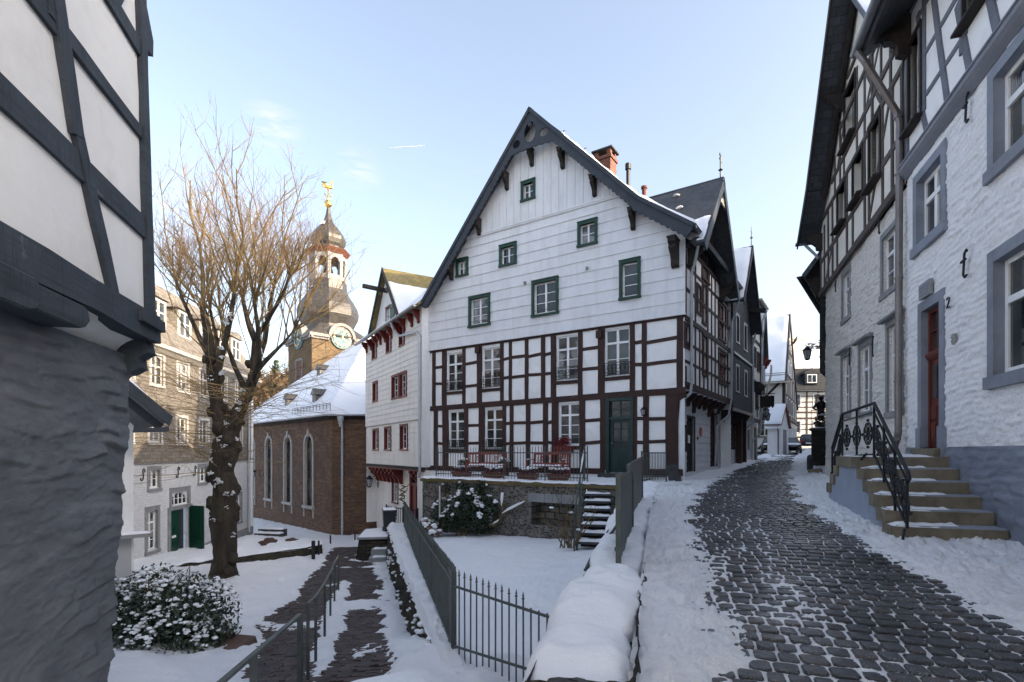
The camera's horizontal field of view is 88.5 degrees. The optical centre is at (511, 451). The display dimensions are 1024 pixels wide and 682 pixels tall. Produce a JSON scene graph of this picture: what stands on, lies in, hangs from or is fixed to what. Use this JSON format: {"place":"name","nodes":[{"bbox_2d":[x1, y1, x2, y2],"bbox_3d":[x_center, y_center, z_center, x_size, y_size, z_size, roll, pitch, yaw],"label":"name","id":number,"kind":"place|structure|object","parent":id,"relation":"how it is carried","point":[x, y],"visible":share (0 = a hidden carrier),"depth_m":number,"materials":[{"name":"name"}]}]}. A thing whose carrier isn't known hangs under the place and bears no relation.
{"place":"outdoors","nodes":[
{"label":"outdoors","id":0,"kind":"place"},
{"bbox_2d":[241,547,397,681],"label":"brick path","id":1,"kind":"structure","parent":0,"point":[277,660],"depth_m":9.58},
{"bbox_2d":[306,555,338,679],"bbox_3d":[-3.626,2.975,10.373,0.055,2.071,7.563,0,0,-15],"label":"path handrail","id":2,"kind":"object","parent":1,"relation":"on","point":[323,586],"visible":0.84,"depth_m":7.89,"materials":[{"name":"grey metal"}]},
{"bbox_2d":[107,518,632,681],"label":"snow covered bank","id":3,"kind":"structure","parent":0,"point":[267,587],"depth_m":9.65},
{"bbox_2d":[115,379,172,595],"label":"rendered outbuilding","id":4,"kind":"structure","parent":3,"relation":"on","point":[146,412],"depth_m":9.91,"materials":[{"name":"white paint"}]},
{"bbox_2d":[112,562,242,654],"bbox_3d":[-5.963,2.974,8.757,2.927,2.171,1.991,0,0,0],"label":"hedge","id":5,"kind":"object","parent":3,"relation":"on","point":[150,614],"visible":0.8,"depth_m":8.46,"materials":[{"name":"green plant"}]},
{"bbox_2d":[130,284,261,558],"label":"slate mansion","id":6,"kind":"structure","parent":3,"relation":"on","point":[186,513],"depth_m":23.70,"materials":[{"name":"paint"}]},
{"bbox_2d":[144,505,160,556],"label":"window","id":7,"kind":"structure","parent":6,"relation":"in","point":[149,511],"depth_m":21.62,"materials":[{"name":"white paint"}]},
{"bbox_2d":[147,466,162,491],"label":"window","id":8,"kind":"structure","parent":6,"relation":"in","point":[151,476],"depth_m":21.71,"materials":[{"name":"white paint"}]},
{"bbox_2d":[149,353,165,388],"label":"window","id":9,"kind":"structure","parent":6,"relation":"in","point":[151,364],"depth_m":21.88,"materials":[{"name":"white paint"}]},
{"bbox_2d":[171,510,177,550],"bbox_3d":[-14.951,3.755,23.224,0.100,2.490,0.815,0,0,-7],"label":"door leaf","id":10,"kind":"structure","parent":6,"relation":"in","point":[174,514],"depth_m":23.25,"materials":[{"name":"green wood"}]},
{"bbox_2d":[169,486,191,510],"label":"window","id":11,"kind":"structure","parent":6,"relation":"in","point":[180,494],"depth_m":23.68,"materials":[{"name":"white paint"}]},
{"bbox_2d":[175,414,188,445],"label":"window","id":12,"kind":"structure","parent":6,"relation":"in","point":[183,416],"depth_m":23.91,"materials":[{"name":"white paint"}]},
{"bbox_2d":[176,360,189,393],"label":"window","id":13,"kind":"structure","parent":6,"relation":"in","point":[180,366],"depth_m":24.00,"materials":[{"name":"white paint"}]},
{"bbox_2d":[189,505,203,548],"bbox_3d":[-14.643,3.755,24.402,0.850,2.490,0.085,0,0,18],"label":"door leaf","id":14,"kind":"structure","parent":6,"relation":"in","point":[196,513],"depth_m":24.35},
{"bbox_2d":[197,463,208,485],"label":"window","id":15,"kind":"structure","parent":6,"relation":"in","point":[200,466],"depth_m":25.88,"materials":[{"name":"white paint"}]},
{"bbox_2d":[198,417,209,445],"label":"window","id":16,"kind":"structure","parent":6,"relation":"in","point":[206,419],"depth_m":26.14,"materials":[{"name":"white paint"}]},
{"bbox_2d":[134,535,322,569],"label":"stone wall","id":17,"kind":"structure","parent":3,"relation":"on","point":[250,548],"depth_m":21.23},
{"bbox_2d":[133,87,371,578],"bbox_3d":[-8.498,-2.671,15.858,9.554,15.206,8.645,0,0,0],"label":"bare tree","id":18,"kind":"object","parent":3,"relation":"on","point":[222,505],"visible":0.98,"depth_m":15.30,"materials":[{"name":"brown plant"}]},
{"bbox_2d":[254,527,286,536],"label":"park bench","id":19,"kind":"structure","parent":3,"relation":"on","point":[273,531],"depth_m":30.86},
{"bbox_2d":[253,181,376,534],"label":"stone church","id":20,"kind":"structure","parent":3,"relation":"on","point":[324,491],"depth_m":36.91,"materials":[{"name":"brown brick"}]},
{"bbox_2d":[263,432,272,508],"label":"window","id":21,"kind":"structure","parent":20,"relation":"in","point":[268,436],"depth_m":40.28,"materials":[{"name":"stone"}]},
{"bbox_2d":[282,431,292,513],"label":"window","id":22,"kind":"structure","parent":20,"relation":"in","point":[287,435],"depth_m":37.50,"materials":[{"name":"stone"}]},
{"bbox_2d":[302,429,314,517],"bbox_3d":[-13.286,1.425,34.495,0.350,5.750,1.760,0,0,-43],"label":"window","id":23,"kind":"structure","parent":20,"relation":"in","point":[310,445],"depth_m":34.86,"materials":[{"name":"stone"}]},
{"bbox_2d":[356,528,387,562],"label":"stone platform","id":24,"kind":"structure","parent":3,"relation":"on","point":[372,545],"depth_m":20.47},
{"bbox_2d":[382,507,396,530],"bbox_3d":[-5.095,2.825,21.821,0.574,0.990,0.649,0,0,-18],"label":"wheelie bin","id":25,"kind":"object","parent":24,"relation":"on","point":[389,515],"visible":0.79,"depth_m":21.56,"materials":[{"name":"black plastic"}]},
{"bbox_2d":[354,267,433,527],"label":"boarded house","id":26,"kind":"structure","parent":3,"relation":"on","point":[398,403],"depth_m":25.59,"materials":[{"name":"white paint"}]},
{"bbox_2d":[383,426,391,450],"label":"window","id":27,"kind":"structure","parent":26,"relation":"in","point":[389,434],"depth_m":26.66,"materials":[{"name":"white paint"}]},
{"bbox_2d":[390,373,398,399],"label":"window","id":28,"kind":"structure","parent":26,"relation":"in","point":[395,375],"depth_m":25.50,"materials":[{"name":"white paint"}]},
{"bbox_2d":[391,483,398,504],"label":"window","id":29,"kind":"structure","parent":26,"relation":"in","point":[394,487],"depth_m":27.64,"materials":[{"name":"white paint"}]},
{"bbox_2d":[398,370,406,397],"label":"window","id":30,"kind":"structure","parent":26,"relation":"in","point":[404,377],"depth_m":24.59,"materials":[{"name":"white paint"}]},
{"bbox_2d":[399,423,407,450],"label":"window","id":31,"kind":"structure","parent":26,"relation":"in","point":[405,429],"depth_m":24.61,"materials":[{"name":"white paint"}]},
{"bbox_2d":[409,474,416,517],"bbox_3d":[-4.529,2.175,24.802,0.160,2.450,1.400,0,0,-31],"label":"door","id":32,"kind":"structure","parent":26,"relation":"in","point":[413,485],"depth_m":25.17,"materials":[{"name":"red paint"}]},
{"bbox_2d":[385,522,464,673],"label":"retaining wall","id":33,"kind":"structure","parent":3,"relation":"on","point":[419,614],"depth_m":10.08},
{"bbox_2d":[404,500,455,648],"bbox_3d":[-2.457,2.259,13.450,0.054,1.802,14.576,0,0,-14],"label":"iron fence","id":34,"kind":"object","parent":33,"relation":"on","point":[436,565],"visible":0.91,"depth_m":8.52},
{"bbox_2d":[523,480,668,681],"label":"stone wall","id":35,"kind":"structure","parent":3,"relation":"on","point":[594,618],"depth_m":4.42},
{"bbox_2d":[546,677,589,681],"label":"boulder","id":36,"kind":"object","parent":35,"relation":"on","point":[559,679],"visible":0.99,"depth_m":3.32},
{"bbox_2d":[614,471,633,563],"bbox_3d":[1.585,0.892,7.327,0.075,1.255,2.612,0,0,16],"label":"panel fence","id":37,"kind":"object","parent":35,"relation":"on","point":[624,503],"visible":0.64,"depth_m":6.74,"materials":[{"name":"wood"}]},
{"bbox_2d":[626,457,642,510],"bbox_3d":[2.408,0.800,10.227,0.075,1.360,3.261,0,0,18],"label":"panel fence","id":38,"kind":"object","parent":35,"relation":"on","point":[636,466],"visible":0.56,"depth_m":10.45,"materials":[{"name":"grey metal"}]},
{"bbox_2d":[314,522,595,681],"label":"garden snow","id":39,"kind":"structure","parent":0,"point":[540,573],"depth_m":10.61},
{"bbox_2d":[419,517,441,536],"bbox_3d":[-2.818,2.780,18.124,0.984,0.994,0.956,0,0,33],"label":"hydrangea","id":40,"kind":"object","parent":39,"relation":"on","point":[431,529],"visible":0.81,"depth_m":17.91,"materials":[{"name":"brown plant"}]},
{"bbox_2d":[430,483,498,535],"bbox_3d":[-1.677,2.029,18.187,2.707,1.909,1.243,0,0,20],"label":"evergreen shrub","id":41,"kind":"object","parent":39,"relation":"on","point":[472,508],"visible":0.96,"depth_m":17.84,"materials":[{"name":"green plant"}]},
{"bbox_2d":[451,571,549,681],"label":"iron fence","id":42,"kind":"object","parent":39,"relation":"on","point":[509,604],"visible":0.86,"depth_m":5.80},
{"bbox_2d":[420,472,650,538],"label":"terrace wall","id":43,"kind":"structure","parent":39,"relation":"on","point":[539,495],"depth_m":17.46,"materials":[{"name":"stone"}]},
{"bbox_2d":[451,464,472,476],"bbox_3d":[-1.862,0.705,19.479,0.855,0.450,0.392,0,0,34],"label":"flower box","id":44,"kind":"object","parent":43,"relation":"on","point":[458,470],"visible":0.77,"depth_m":19.39,"materials":[{"name":"ceramic"}]},
{"bbox_2d":[440,479,488,493],"bbox_3d":[-1.727,1.259,18.687,2.116,0.621,0.439,0,0,30],"label":"hanging foliage","id":45,"kind":"object","parent":43,"relation":"hanging from","point":[456,485],"visible":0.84,"depth_m":18.68,"materials":[{"name":"green plant"}]},
{"bbox_2d":[466,453,506,476],"bbox_3d":[-0.940,0.481,19.487,1.500,0.961,0.616,0,0,2],"label":"garden bench","id":46,"kind":"object","parent":43,"relation":"on","point":[475,462],"visible":0.75,"depth_m":19.71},
{"bbox_2d":[482,465,502,477],"bbox_3d":[-0.673,0.704,18.674,0.894,0.452,0.371,0,0,34],"label":"flower box","id":47,"kind":"object","parent":43,"relation":"on","point":[494,468],"visible":0.75,"depth_m":18.57,"materials":[{"name":"wood"}]},
{"bbox_2d":[479,492,525,528],"bbox_3d":[-0.342,2.004,17.570,1.887,1.272,0.342,0,0,30],"label":"espalier branch","id":48,"kind":"object","parent":43,"relation":"attached to","point":[498,521],"visible":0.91,"depth_m":17.53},
{"bbox_2d":[436,446,587,481],"bbox_3d":[-0.258,0.432,18.053,6.282,1.235,0.039,0,0,34],"label":"terrace railing","id":49,"kind":"object","parent":43,"relation":"on","point":[508,475],"visible":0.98,"depth_m":17.82,"materials":[{"name":"grey metal"}]},
{"bbox_2d":[516,466,539,478],"bbox_3d":[0.539,0.708,17.883,0.780,0.444,0.393,0,0,34],"label":"flower box","id":50,"kind":"object","parent":43,"relation":"on","point":[528,472],"visible":0.65,"depth_m":17.76,"materials":[{"name":"wood"}]},
{"bbox_2d":[527,453,569,473],"bbox_3d":[1.266,0.481,18.514,1.500,0.961,0.616,0,0,34],"label":"garden bench","id":51,"kind":"object","parent":43,"relation":"on","point":[553,464],"visible":0.68,"depth_m":18.50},
{"bbox_2d":[546,467,569,479],"bbox_3d":[1.529,0.714,17.206,0.827,0.431,0.424,0,0,34],"label":"flower box","id":52,"kind":"object","parent":43,"relation":"on","point":[563,470],"visible":0.91,"depth_m":17.10,"materials":[{"name":"ceramic"}]},
{"bbox_2d":[532,489,597,547],"bbox_3d":[1.411,1.771,13.815,1.794,1.575,0.955,0,0,0],"label":"bare shrub","id":53,"kind":"object","parent":39,"relation":"on","point":[568,543],"visible":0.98,"depth_m":13.87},
{"bbox_2d":[576,488,613,549],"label":"garden stairs","id":54,"kind":"structure","parent":39,"relation":"on","point":[601,514],"depth_m":14.81,"materials":[{"name":"grey stone"}]},
{"bbox_2d":[574,446,584,550],"bbox_3d":[1.990,1.210,15.333,0.060,2.782,3.284,0,0,12],"label":"stair handrail","id":55,"kind":"object","parent":54,"relation":"attached to","point":[579,488],"visible":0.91,"depth_m":15.18,"materials":[{"name":"grey metal"}]},
{"bbox_2d":[147,0,828,377],"label":"sky","id":56,"kind":"structure","parent":0,"point":[673,86],"materials":[{"name":"blue"}]},
{"bbox_2d":[746,449,814,599],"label":"road","id":57,"kind":"structure","parent":0,"point":[788,459],"depth_m":30.95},
{"bbox_2d":[420,107,742,481],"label":"half timbered house","id":58,"kind":"structure","parent":57,"relation":"on","point":[576,293],"depth_m":18.94,"materials":[{"name":"white paint"}]},
{"bbox_2d":[445,352,461,391],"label":"window","id":59,"kind":"structure","parent":58,"relation":"in","point":[454,382],"depth_m":21.76,"materials":[{"name":"white paint"}]},
{"bbox_2d":[447,411,463,449],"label":"window","id":60,"kind":"structure","parent":58,"relation":"in","point":[456,440],"depth_m":21.71,"materials":[{"name":"white paint"}]},
{"bbox_2d":[455,256,468,277],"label":"window","id":61,"kind":"structure","parent":58,"relation":"in","point":[464,269],"depth_m":21.41,"materials":[{"name":"green paint"}]},
{"bbox_2d":[467,292,490,327],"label":"window","id":62,"kind":"structure","parent":58,"relation":"in","point":[480,310],"depth_m":20.95,"materials":[{"name":"green paint"}]},
{"bbox_2d":[480,347,499,388],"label":"window","id":63,"kind":"structure","parent":58,"relation":"in","point":[491,356],"depth_m":20.72,"materials":[{"name":"white paint"}]},
{"bbox_2d":[483,408,501,449],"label":"window","id":64,"kind":"structure","parent":58,"relation":"in","point":[493,417],"depth_m":20.66,"materials":[{"name":"white paint"}]},
{"bbox_2d":[498,241,516,267],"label":"window","id":65,"kind":"structure","parent":58,"relation":"in","point":[509,254],"depth_m":20.17,"materials":[{"name":"green paint"}]},
{"bbox_2d":[520,177,535,202],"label":"window","id":66,"kind":"structure","parent":58,"relation":"in","point":[529,189],"depth_m":19.66,"materials":[{"name":"white paint"}]},
{"bbox_2d":[530,275,558,317],"bbox_3d":[1.221,-5.644,19.226,1.160,1.358,0.215,0,0,34],"label":"window","id":67,"kind":"structure","parent":58,"relation":"in","point":[546,294],"depth_m":19.27,"materials":[{"name":"white paint"}]},
{"bbox_2d":[552,437,573,451],"bbox_3d":[1.839,-0.266,18.667,0.801,0.532,0.336,0,0,34],"label":"window box","id":68,"kind":"object","parent":58,"relation":"attached to","point":[561,443],"visible":0.99,"depth_m":18.61,"materials":[{"name":"red paint"}]},
{"bbox_2d":[555,335,577,380],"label":"window","id":69,"kind":"structure","parent":58,"relation":"in","point":[567,346],"depth_m":18.85,"materials":[{"name":"white paint"}]},
{"bbox_2d":[560,403,578,444],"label":"window","id":70,"kind":"structure","parent":58,"relation":"in","point":[569,412],"depth_m":18.82,"materials":[{"name":"white paint"}]},
{"bbox_2d":[576,217,597,247],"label":"window","id":71,"kind":"structure","parent":58,"relation":"in","point":[589,233],"depth_m":18.31,"materials":[{"name":"white paint"}]},
{"bbox_2d":[603,327,629,376],"bbox_3d":[3.552,-3.360,17.747,0.927,1.620,0.240,0,0,34],"label":"window","id":72,"kind":"structure","parent":58,"relation":"in","point":[617,363],"depth_m":17.79,"materials":[{"name":"white paint"}]},
{"bbox_2d":[606,396,632,472],"bbox_3d":[3.647,-0.555,17.729,0.967,2.550,0.175,0,0,34],"label":"door","id":73,"kind":"structure","parent":58,"relation":"in","point":[619,411],"depth_m":17.77,"materials":[{"name":"green wood"}]},
{"bbox_2d":[618,256,640,300],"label":"window","id":74,"kind":"structure","parent":58,"relation":"in","point":[631,280],"depth_m":17.47,"materials":[{"name":"white paint"}]},
{"bbox_2d":[686,415,694,471],"bbox_3d":[6.319,-0.275,18.734,0.150,1.990,1.072,0,0,34],"label":"door","id":75,"kind":"structure","parent":58,"relation":"in","point":[689,421],"depth_m":18.99,"materials":[{"name":"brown wood"}]},
{"bbox_2d":[710,412,716,466],"bbox_3d":[8.223,-0.500,21.579,0.150,2.240,1.141,0,0,34],"label":"door","id":76,"kind":"structure","parent":58,"relation":"in","point":[712,422],"depth_m":21.67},
{"bbox_2d":[719,303,723,338],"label":"window","id":77,"kind":"structure","parent":58,"relation":"in","point":[721,309],"depth_m":21.14,"materials":[{"name":"red paint"}]},
{"bbox_2d":[720,352,725,382],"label":"window","id":78,"kind":"structure","parent":58,"relation":"in","point":[722,357],"depth_m":21.29,"materials":[{"name":"glass"}]},
{"bbox_2d":[720,227,765,467],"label":"slate clad house","id":79,"kind":"structure","parent":57,"relation":"on","point":[747,323],"depth_m":24.15,"materials":[{"name":"stone"}]},
{"bbox_2d":[747,298,768,459],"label":"cream rendered house","id":80,"kind":"structure","parent":57,"relation":"on","point":[759,386],"depth_m":27.07,"materials":[{"name":"paint"}]},
{"bbox_2d":[759,393,775,407],"bbox_3d":[13.056,-2.595,26.924,0.800,0.750,0.060,0,0,34],"label":"hanging sign","id":81,"kind":"object","parent":80,"relation":"attached to","point":[767,401],"visible":0.87,"depth_m":26.88,"materials":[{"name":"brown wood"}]},
{"bbox_2d":[751,313,771,459],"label":"slate fronted house","id":82,"kind":"structure","parent":57,"relation":"on","point":[766,361],"depth_m":28.24,"materials":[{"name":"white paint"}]},
{"bbox_2d":[764,403,790,454],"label":"gabled outhouse","id":83,"kind":"structure","parent":57,"relation":"on","point":[778,425],"depth_m":34.80,"materials":[{"name":"white paint"}]},
{"bbox_2d":[757,314,798,454],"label":"half timbered house","id":84,"kind":"structure","parent":57,"relation":"on","point":[782,385],"depth_m":41.43,"materials":[{"name":"paint"}]},
{"bbox_2d":[628,448,1023,681],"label":"road snow","id":85,"kind":"structure","parent":57,"relation":"on","point":[986,575],"depth_m":5.46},
{"bbox_2d":[641,451,666,481],"bbox_3d":[4.259,0.475,15.747,0.906,0.990,0.040,0,0,-20],"label":"railing","id":86,"kind":"object","parent":85,"relation":"on","point":[664,476],"visible":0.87,"depth_m":15.78,"materials":[{"name":"grey metal"}]},
{"bbox_2d":[667,464,681,480],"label":"stone slab","id":87,"kind":"structure","parent":85,"relation":"on","point":[673,472],"depth_m":16.61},
{"bbox_2d":[788,437,801,452],"bbox_3d":[19.823,-0.465,37.595,1.350,1.170,3.139,0,0,22],"label":"parked car","id":88,"kind":"object","parent":85,"relation":"on","point":[794,444],"visible":0.45,"depth_m":36.44,"materials":[{"name":"paint"}]},
{"bbox_2d":[684,460,1023,681],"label":"road cobbles","id":89,"kind":"object","parent":57,"relation":"on","point":[759,482],"visible":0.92,"depth_m":4.97,"materials":[{"name":"stone"}]},
{"bbox_2d":[826,448,1008,540],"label":"stone steps","id":90,"kind":"structure","parent":57,"relation":"on","point":[945,505],"depth_m":7.75,"materials":[{"name":"stone"}]},
{"bbox_2d":[830,402,912,539],"bbox_3d":[5.846,0.241,8.843,0.122,2.047,4.385,0,0,20],"label":"iron railing","id":91,"kind":"object","parent":90,"relation":"on","point":[887,468],"visible":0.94,"depth_m":7.79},
{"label":"ground","id":92,"kind":"structure","parent":0,"visible":0},
{"bbox_2d":[0,0,165,681],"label":"timbered house","id":93,"kind":"structure","parent":92,"relation":"on","point":[82,326],"depth_m":4.21,"materials":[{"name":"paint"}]},
{"bbox_2d":[793,337,825,447],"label":"mansard house","id":94,"kind":"structure","parent":92,"relation":"on","point":[810,380],"depth_m":61.67,"materials":[{"name":"paint"}]},
{"bbox_2d":[796,252,825,376],"bbox_3d":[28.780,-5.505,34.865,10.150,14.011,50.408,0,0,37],"label":"slate hung house","id":95,"kind":"structure","parent":92,"relation":"on","point":[809,280],"depth_m":17.67,"materials":[{"name":"slate"},{"name":"dark timber"},{"name":"snow"}]},
{"bbox_2d":[809,396,825,465],"bbox_3d":[12.847,-0.560,21.789,0.881,3.520,0.840,0,0,33],"label":"statue","id":96,"kind":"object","parent":92,"relation":"on","point":[818,442],"depth_m":21.59,"materials":[{"name":"metal"}]},
{"bbox_2d":[795,0,907,474],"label":"stone and timber house","id":97,"kind":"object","parent":92,"relation":"on","point":[847,226],"visible":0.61,"depth_m":13.30,"materials":[{"name":"white paint"}]},
{"bbox_2d":[830,176,845,235],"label":"window","id":98,"kind":"structure","parent":97,"relation":"in","point":[839,222],"depth_m":14.56,"materials":[{"name":"brown wood"}]},
{"bbox_2d":[836,67,855,156],"bbox_3d":[8.802,-8.835,13.693,0.340,1.570,1.270,0,0,20],"label":"window","id":99,"kind":"structure","parent":97,"relation":"in","point":[847,136],"depth_m":13.73,"materials":[{"name":"brown wood"}]},
{"bbox_2d":[845,357,848,411],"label":"window","id":100,"kind":"structure","parent":97,"relation":"in","point":[847,359],"depth_m":14.60,"materials":[{"name":"white paint"}]},
{"bbox_2d":[844,142,862,211],"bbox_3d":[8.553,-6.785,12.996,0.340,1.210,1.090,0,0,20],"label":"window","id":101,"kind":"structure","parent":97,"relation":"in","point":[855,197],"depth_m":13.20,"materials":[{"name":"brown wood"}]},
{"bbox_2d":[863,345,869,411],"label":"window","id":102,"kind":"structure","parent":97,"relation":"in","point":[866,352],"depth_m":12.94,"materials":[{"name":"white paint"}]},
{"bbox_2d":[860,105,881,196],"bbox_3d":[8.108,-6.720,11.748,0.340,1.540,1.000,0,0,20],"label":"window","id":103,"kind":"structure","parent":97,"relation":"in","point":[872,180],"depth_m":12.03,"materials":[{"name":"brown wood"}]},
{"bbox_2d":[887,231,894,288],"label":"window","id":104,"kind":"structure","parent":97,"relation":"in","point":[891,240],"depth_m":11.25,"materials":[{"name":"white paint"}]},
{"bbox_2d":[892,326,894,410],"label":"window","id":105,"kind":"structure","parent":97,"relation":"in","point":[893,329],"depth_m":11.08,"materials":[{"name":"white paint"}]},
{"bbox_2d":[850,0,1023,545],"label":"whitewashed house","id":106,"kind":"structure","parent":92,"relation":"on","point":[959,168],"depth_m":7.88,"materials":[{"name":"stone"}]},
{"bbox_2d":[899,18,922,139],"bbox_3d":[7.384,-6.815,9.628,0.280,1.730,0.760,0,0,20],"label":"window","id":107,"kind":"structure","parent":106,"relation":"in","point":[911,122],"depth_m":9.84,"materials":[{"name":"brown wood"}]},
{"bbox_2d":[924,164,939,236],"bbox_3d":[7.303,-4.290,9.020,0.062,1.160,1.020,0,0,20],"label":"window","id":108,"kind":"structure","parent":106,"relation":"in","point":[932,184],"depth_m":9.24,"materials":[{"name":"white paint"}]},
{"bbox_2d":[925,305,938,447],"bbox_3d":[7.249,-1.270,8.949,0.129,2.420,0.710,0,0,20],"label":"door","id":109,"kind":"structure","parent":106,"relation":"in","point":[932,356],"depth_m":9.12,"materials":[{"name":"brown wood"}]},
{"bbox_2d":[950,0,984,38],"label":"window","id":110,"kind":"structure","parent":106,"relation":"in","point":[968,14],"depth_m":7.64,"materials":[{"name":"brown wood"}]},
{"bbox_2d":[1005,53,1023,151],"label":"window","id":111,"kind":"structure","parent":106,"relation":"in","point":[1014,79],"depth_m":6.81,"materials":[{"name":"white paint"}]},
{"bbox_2d":[1005,250,1023,371],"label":"window","id":112,"kind":"structure","parent":106,"relation":"in","point":[1014,266],"depth_m":6.82,"materials":[{"name":"white paint"}]},
{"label":"path bed","id":113,"kind":"structure","parent":0,"visible":0},
{"bbox_2d":[203,632,257,649],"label":"stone slab","id":114,"kind":"structure","parent":113,"relation":"on","point":[237,641],"depth_m":8.68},
{"bbox_2d":[217,613,302,681],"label":"path handrail","id":115,"kind":"object","parent":113,"relation":"on","point":[251,658],"visible":1,"depth_m":5.21,"materials":[{"name":"grey metal"}]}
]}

